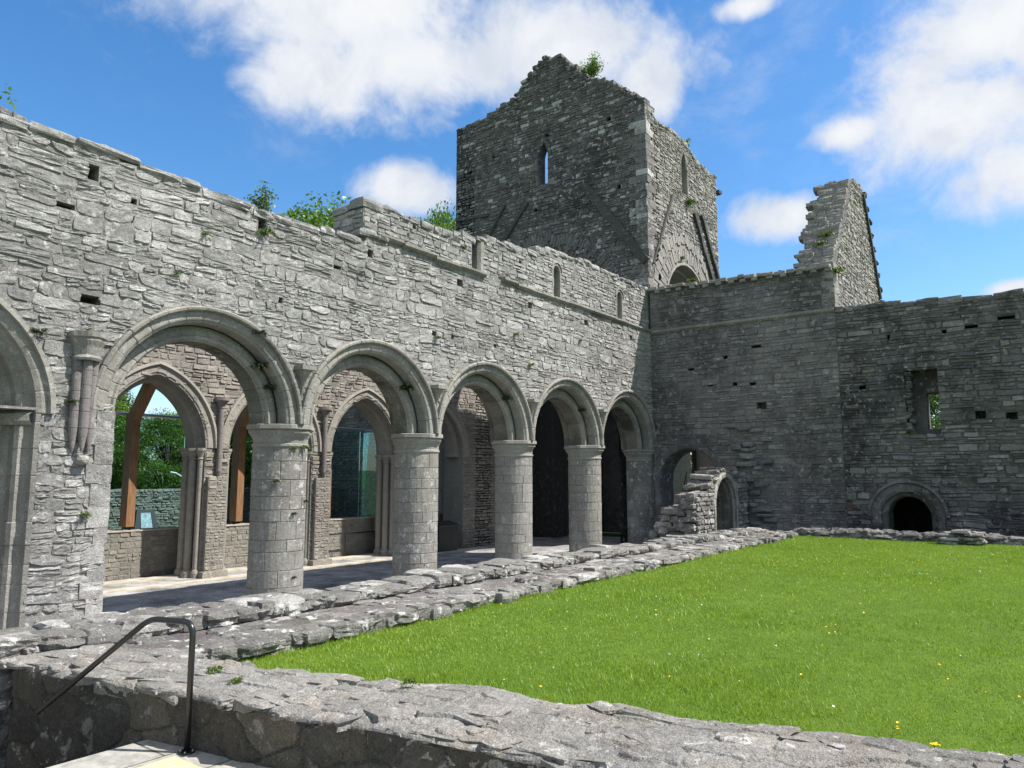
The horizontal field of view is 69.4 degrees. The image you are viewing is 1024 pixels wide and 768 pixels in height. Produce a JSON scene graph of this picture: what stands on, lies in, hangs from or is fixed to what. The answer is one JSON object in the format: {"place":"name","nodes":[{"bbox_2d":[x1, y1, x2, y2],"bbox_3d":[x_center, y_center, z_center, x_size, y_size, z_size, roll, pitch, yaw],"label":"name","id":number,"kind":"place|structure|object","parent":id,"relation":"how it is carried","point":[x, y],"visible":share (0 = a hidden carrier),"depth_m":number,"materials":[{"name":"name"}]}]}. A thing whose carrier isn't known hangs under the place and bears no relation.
{"place":"outdoors","nodes":[
{"label":"outdoors","id":0,"kind":"place"},
{"bbox_2d":[131,509,157,528],"bbox_3d":[-13.717,5.185,27.530,0.600,0.990,1.000,-5,-9,37],"label":"notice board","id":1,"kind":"object","parent":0,"point":[145,519],"visible":0.61,"depth_m":27.48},
{"bbox_2d":[47,739,267,767],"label":"paving","id":2,"kind":"structure","parent":0,"point":[140,753],"depth_m":4.94,"materials":[{"name":"stone"}]},
{"bbox_2d":[35,616,195,755],"bbox_3d":[-2.896,2.120,5.403,1.592,0.883,0.110,-3,-8,24],"label":"handrail","id":3,"kind":"object","parent":2,"relation":"on","point":[187,749],"visible":1,"depth_m":5.21,"materials":[{"name":"black metal"}]},
{"bbox_2d":[138,756,200,767],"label":"tactile paving","id":4,"kind":"structure","parent":2,"relation":"on","point":[174,762],"depth_m":4.81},
{"bbox_2d":[102,534,619,612],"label":"gravel floor","id":5,"kind":"structure","parent":0,"point":[223,589],"depth_m":21.04,"materials":[{"name":"grey gravel"}]},
{"bbox_2d":[104,383,442,580],"bbox_3d":[-10.765,2.749,22.059,1.645,5.902,26.503,-5,-9,37],"label":"timber-framed shelter","id":6,"kind":"object","parent":5,"relation":"on","point":[129,552],"visible":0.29,"depth_m":22.35,"materials":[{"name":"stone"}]},
{"bbox_2d":[103,547,487,593],"bbox_3d":[-10.964,5.616,19.316,1.950,0.554,30.500,-5,-9,37],"label":"paved strip","id":7,"kind":"object","parent":5,"relation":"on","point":[127,581],"visible":0.22,"depth_m":21.45,"materials":[{"name":"beige stone"}]},
{"bbox_2d":[116,344,494,578],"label":"arcade wall","id":8,"kind":"structure","parent":5,"relation":"on","point":[201,391],"depth_m":24.89,"materials":[{"name":"stone"}]},
{"bbox_2d":[0,106,655,629],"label":"nave wall","id":9,"kind":"structure","parent":5,"relation":"on","point":[100,244],"depth_m":14.38,"materials":[{"name":"stone"}]},
{"bbox_2d":[29,327,48,334],"bbox_3d":[-6.988,-0.781,10.920,0.278,0.119,0.266,-5,-9,37],"label":"wall plant","id":10,"kind":"object","parent":9,"relation":"attached to","point":[38,331],"depth_m":10.88,"materials":[{"name":"green plant"}]},
{"bbox_2d":[63,398,80,403],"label":"wall plant","id":11,"kind":"object","parent":9,"relation":"attached to","point":[71,401],"depth_m":11.18,"materials":[{"name":"green plant"}]},
{"bbox_2d":[78,512,93,518],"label":"wall plant","id":12,"kind":"object","parent":9,"relation":"attached to","point":[87,514],"depth_m":11.24,"materials":[{"name":"green plant"}]},
{"bbox_2d":[201,231,212,237],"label":"wall plant","id":13,"kind":"object","parent":9,"relation":"attached to","point":[205,233],"depth_m":13.23,"materials":[{"name":"green plant"}]},
{"bbox_2d":[251,362,268,369],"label":"wall plant","id":14,"kind":"object","parent":9,"relation":"attached to","point":[258,365],"depth_m":14.14,"materials":[{"name":"green plant"}]},
{"bbox_2d":[252,329,267,335],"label":"wall plant","id":15,"kind":"object","parent":9,"relation":"attached to","point":[262,332],"depth_m":13.87,"materials":[{"name":"green plant"}]},
{"bbox_2d":[243,180,278,211],"bbox_3d":[-4.899,-3.554,14.397,0.599,0.708,0.570,1,-7,-8],"label":"plant","id":16,"kind":"object","parent":9,"relation":"on","point":[264,203],"visible":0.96,"depth_m":14.33,"materials":[{"name":"green plant"}]},
{"bbox_2d":[257,227,274,236],"bbox_3d":[-4.798,-2.918,14.221,0.390,0.172,0.377,-5,-9,37],"label":"wall plant","id":17,"kind":"object","parent":9,"relation":"attached to","point":[264,231],"depth_m":14.19,"materials":[{"name":"green plant"}]},
{"bbox_2d":[263,384,276,391],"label":"wall plant","id":18,"kind":"object","parent":9,"relation":"attached to","point":[271,386],"depth_m":14.35,"materials":[{"name":"green plant"}]},
{"bbox_2d":[396,382,415,391],"bbox_3d":[-2.525,0.100,17.373,0.539,0.256,0.566,-5,-9,37],"label":"wall plant","id":19,"kind":"object","parent":9,"relation":"attached to","point":[407,387],"depth_m":17.28,"materials":[{"name":"green plant"}]},
{"bbox_2d":[498,395,514,401],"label":"wall plant","id":20,"kind":"object","parent":9,"relation":"attached to","point":[508,397],"depth_m":20.32,"materials":[{"name":"green plant"}]},
{"bbox_2d":[551,261,562,297],"bbox_3d":[1.250,-3.176,22.785,0.399,1.155,0.598,-5,-9,37],"label":"clerestory window","id":21,"kind":"structure","parent":9,"relation":"in","point":[556,282],"depth_m":22.84,"materials":[{"name":"stone"}]},
{"bbox_2d":[616,288,623,318],"bbox_3d":[3.630,-2.789,25.915,0.397,1.102,0.598,-5,-9,37],"label":"clerestory window","id":22,"kind":"structure","parent":9,"relation":"in","point":[619,311],"depth_m":25.97,"materials":[{"name":"stone"}]},
{"bbox_2d":[329,531,374,555],"bbox_3d":[-6.198,5.941,27.268,0.050,0.885,3.100,-5,-9,37],"label":"guard rail","id":23,"kind":"object","parent":5,"relation":"on","point":[353,533],"visible":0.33,"depth_m":27.49,"materials":[{"name":"grey metal"}]},
{"bbox_2d":[0,527,798,767],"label":"garth wall","id":24,"kind":"structure","parent":5,"relation":"on","point":[246,626],"depth_m":8.49,"materials":[{"name":"stone"}]},
{"bbox_2d":[437,520,458,551],"bbox_3d":[-2.700,6.066,29.453,0.550,1.190,1.200,-5,-9,37],"label":"display case","id":25,"kind":"object","parent":5,"relation":"on","point":[447,536],"visible":0.75,"depth_m":29.31,"materials":[{"name":"glass"}]},
{"bbox_2d":[455,53,721,545],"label":"crossing tower","id":26,"kind":"structure","parent":5,"relation":"on","point":[628,173],"depth_m":30.91,"materials":[{"name":"stone"}]},
{"bbox_2d":[535,139,550,185],"bbox_3d":[1.453,-9.414,31.528,0.802,2.027,0.519,-5,-9,37],"label":"lancet window","id":27,"kind":"structure","parent":26,"relation":"in","point":[543,151],"depth_m":31.59,"materials":[{"name":"stone"}]},
{"bbox_2d":[580,50,607,77],"bbox_3d":[3.310,-13.210,31.116,1.367,1.210,1.118,-5,-9,37],"label":"plant","id":28,"kind":"object","parent":26,"relation":"on","point":[591,68],"visible":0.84,"depth_m":30.86,"materials":[{"name":"green plant"}]},
{"bbox_2d":[680,150,688,196],"bbox_3d":[7.049,-8.892,31.394,0.594,1.997,0.800,-5,-9,37],"label":"lancet window","id":29,"kind":"structure","parent":26,"relation":"in","point":[683,180],"depth_m":31.46,"materials":[{"name":"stone"}]},
{"bbox_2d":[686,198,697,207],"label":"wall plant","id":30,"kind":"object","parent":26,"relation":"attached to","point":[690,201],"depth_m":31.13,"materials":[{"name":"green plant"}]},
{"bbox_2d":[673,452,690,503],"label":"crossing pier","id":31,"kind":"structure","parent":5,"relation":"on","point":[683,467],"depth_m":28.22,"materials":[{"name":"stone"}]},
{"bbox_2d":[649,467,750,539],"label":"ruined screen wall","id":32,"kind":"structure","parent":5,"relation":"on","point":[718,500],"depth_m":22.18,"materials":[{"name":"stone"}]},
{"bbox_2d":[646,263,847,530],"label":"transept wall","id":33,"kind":"structure","parent":5,"relation":"on","point":[742,371],"depth_m":24.73,"materials":[{"name":"stone"}]},
{"bbox_2d":[653,442,722,521],"bbox_3d":[6.503,4.155,26.268,2.688,4.173,1.136,-5,-9,37],"label":"doorway","id":34,"kind":"structure","parent":33,"relation":"in","point":[664,469],"depth_m":26.62,"materials":[{"name":"stone"}]},
{"bbox_2d":[686,278,697,281],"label":"wall plant","id":35,"kind":"object","parent":33,"relation":"on","point":[691,280],"depth_m":26.43,"materials":[{"name":"green plant"}]},
{"bbox_2d":[121,472,619,536],"bbox_3d":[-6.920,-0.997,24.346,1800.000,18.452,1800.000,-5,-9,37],"label":"ground","id":36,"kind":"structure","parent":0,"point":[611,534],"depth_m":43.11,"materials":[{"name":"green plant"}]},
{"bbox_2d":[331,406,626,532],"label":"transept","id":37,"kind":"structure","parent":36,"relation":"on","point":[349,474],"depth_m":36.86,"materials":[{"name":"glass"}]},
{"bbox_2d":[4,643,1023,767],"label":"garth wall","id":38,"kind":"structure","parent":36,"relation":"on","point":[284,718],"depth_m":4.76,"materials":[{"name":"stone"}]},
{"bbox_2d":[206,665,224,674],"bbox_3d":[-2.269,2.183,5.652,0.152,0.073,0.147,-5,-9,37],"label":"wall plant","id":39,"kind":"object","parent":38,"relation":"attached to","point":[211,669],"depth_m":5.63,"materials":[{"name":"green plant"}]},
{"bbox_2d":[228,676,243,684],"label":"wall plant","id":40,"kind":"object","parent":38,"relation":"attached to","point":[236,679],"depth_m":5.34,"materials":[{"name":"green plant"}]},
{"bbox_2d":[399,676,419,686],"bbox_3d":[-0.746,2.123,5.272,0.149,0.067,0.132,-5,-9,37],"label":"wall plant","id":41,"kind":"object","parent":38,"relation":"attached to","point":[411,681],"depth_m":5.27,"materials":[{"name":"green plant"}]},
{"bbox_2d":[793,178,883,384],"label":"transept gable","id":42,"kind":"structure","parent":36,"relation":"on","point":[840,208],"depth_m":26.41,"materials":[{"name":"stone"}]},
{"bbox_2d":[812,241,826,246],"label":"wall plant","id":43,"kind":"object","parent":42,"relation":"attached to","point":[819,243],"depth_m":25.05,"materials":[{"name":"green plant"}]},
{"bbox_2d":[818,228,834,237],"bbox_3d":[10.960,-5.160,25.604,0.651,0.302,0.658,4,-8,-26],"label":"wall plant","id":44,"kind":"object","parent":42,"relation":"attached to","point":[828,233],"depth_m":25.46,"materials":[{"name":"green plant"}]},
{"bbox_2d":[832,267,845,276],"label":"wall plant","id":45,"kind":"object","parent":42,"relation":"attached to","point":[837,270],"depth_m":23.67,"materials":[{"name":"green plant"}]},
{"bbox_2d":[829,288,1023,536],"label":"range wall","id":46,"kind":"structure","parent":36,"relation":"on","point":[899,362],"depth_m":21.61,"materials":[{"name":"stone"}]},
{"bbox_2d":[867,480,949,531],"bbox_3d":[11.927,4.289,22.065,2.161,2.844,1.225,-5,-9,37],"label":"doorway","id":47,"kind":"structure","parent":46,"relation":"in","point":[888,489],"depth_m":21.97,"materials":[{"name":"stone"}]},
{"bbox_2d":[929,394,940,428],"bbox_3d":[19.518,3.274,35.606,6.554,8.554,6.038,4,-9,-31],"label":"tree","id":48,"kind":"object","parent":36,"relation":"on","point":[934,410],"visible":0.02,"depth_m":34.51,"materials":[{"name":"green plant"}]},
{"bbox_2d":[0,0,1023,471],"label":"sky","id":49,"kind":"structure","parent":0,"point":[920,103],"materials":[{"name":"blue"}]},
{"bbox_2d":[235,535,1023,756],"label":"lawn","id":50,"kind":"structure","parent":0,"point":[935,709],"depth_m":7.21,"materials":[{"name":"green plant"}]},
{"bbox_2d":[475,549,1009,706],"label":"daisies","id":51,"kind":"object","parent":50,"relation":"on","point":[781,623],"visible":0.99,"depth_m":8.41,"materials":[{"name":"white plant"}]},
{"bbox_2d":[501,543,1021,728],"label":"buttercups","id":52,"kind":"object","parent":50,"relation":"on","point":[792,632],"visible":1,"depth_m":8.54,"materials":[{"name":"yellow plant"}]},
{"bbox_2d":[793,527,1023,545],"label":"garth wall","id":53,"kind":"structure","parent":50,"relation":"on","point":[959,536],"depth_m":18.73,"materials":[{"name":"stone"}]},
{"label":"field","id":54,"kind":"structure","parent":0,"visible":0},
{"bbox_2d":[0,84,16,113],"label":"tree","id":55,"kind":"object","parent":54,"relation":"on","point":[8,98],"visible":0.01,"depth_m":25.95,"materials":[{"name":"green plant"}]},
{"bbox_2d":[110,390,148,489],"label":"tree","id":56,"kind":"object","parent":54,"relation":"on","point":[124,425],"visible":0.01,"depth_m":41.03,"materials":[{"name":"green plant"}]},
{"bbox_2d":[110,392,161,488],"bbox_3d":[-19.548,2.977,34.391,5.678,7.244,5.535,-3,-8,23],"label":"tree","id":57,"kind":"object","parent":54,"relation":"on","point":[119,422],"visible":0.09,"depth_m":34.16,"materials":[{"name":"green plant"}]},
{"bbox_2d":[113,407,184,488],"bbox_3d":[-15.837,3.747,33.518,4.301,5.488,4.193,4,-9,-31],"label":"tree","id":58,"kind":"object","parent":54,"relation":"on","point":[168,431],"visible":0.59,"depth_m":33.04,"materials":[{"name":"green plant"}]},
{"bbox_2d":[152,411,251,487],"bbox_3d":[-15.890,3.440,38.877,5.703,7.463,5.850,0,-7,-1],"label":"tree","id":59,"kind":"object","parent":54,"relation":"on","point":[229,478],"visible":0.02,"depth_m":38.22,"materials":[{"name":"green plant"}]},
{"bbox_2d":[169,412,250,487],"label":"tree","id":60,"kind":"object","parent":54,"relation":"on","point":[229,468],"depth_m":41.69,"materials":[{"name":"green plant"}]},
{"bbox_2d":[107,487,344,529],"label":"boundary wall","id":61,"kind":"structure","parent":54,"relation":"on","point":[164,504],"depth_m":29.46,"materials":[{"name":"stone"}]},
{"bbox_2d":[229,429,252,485],"bbox_3d":[-12.444,3.710,38.401,5.200,6.805,5.334,3,-8,-24],"label":"tree","id":62,"kind":"object","parent":54,"relation":"on","point":[248,456],"visible":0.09,"depth_m":37.00,"materials":[{"name":"green plant"}]},
{"bbox_2d":[248,191,350,444],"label":"tree","id":63,"kind":"object","parent":54,"relation":"on","point":[318,217],"visible":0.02,"depth_m":43.20,"materials":[{"name":"green plant"}]},
{"bbox_2d":[415,199,455,230],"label":"tree","id":64,"kind":"object","parent":54,"relation":"on","point":[447,218],"visible":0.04,"depth_m":48.93,"materials":[{"name":"green plant"}]}
]}

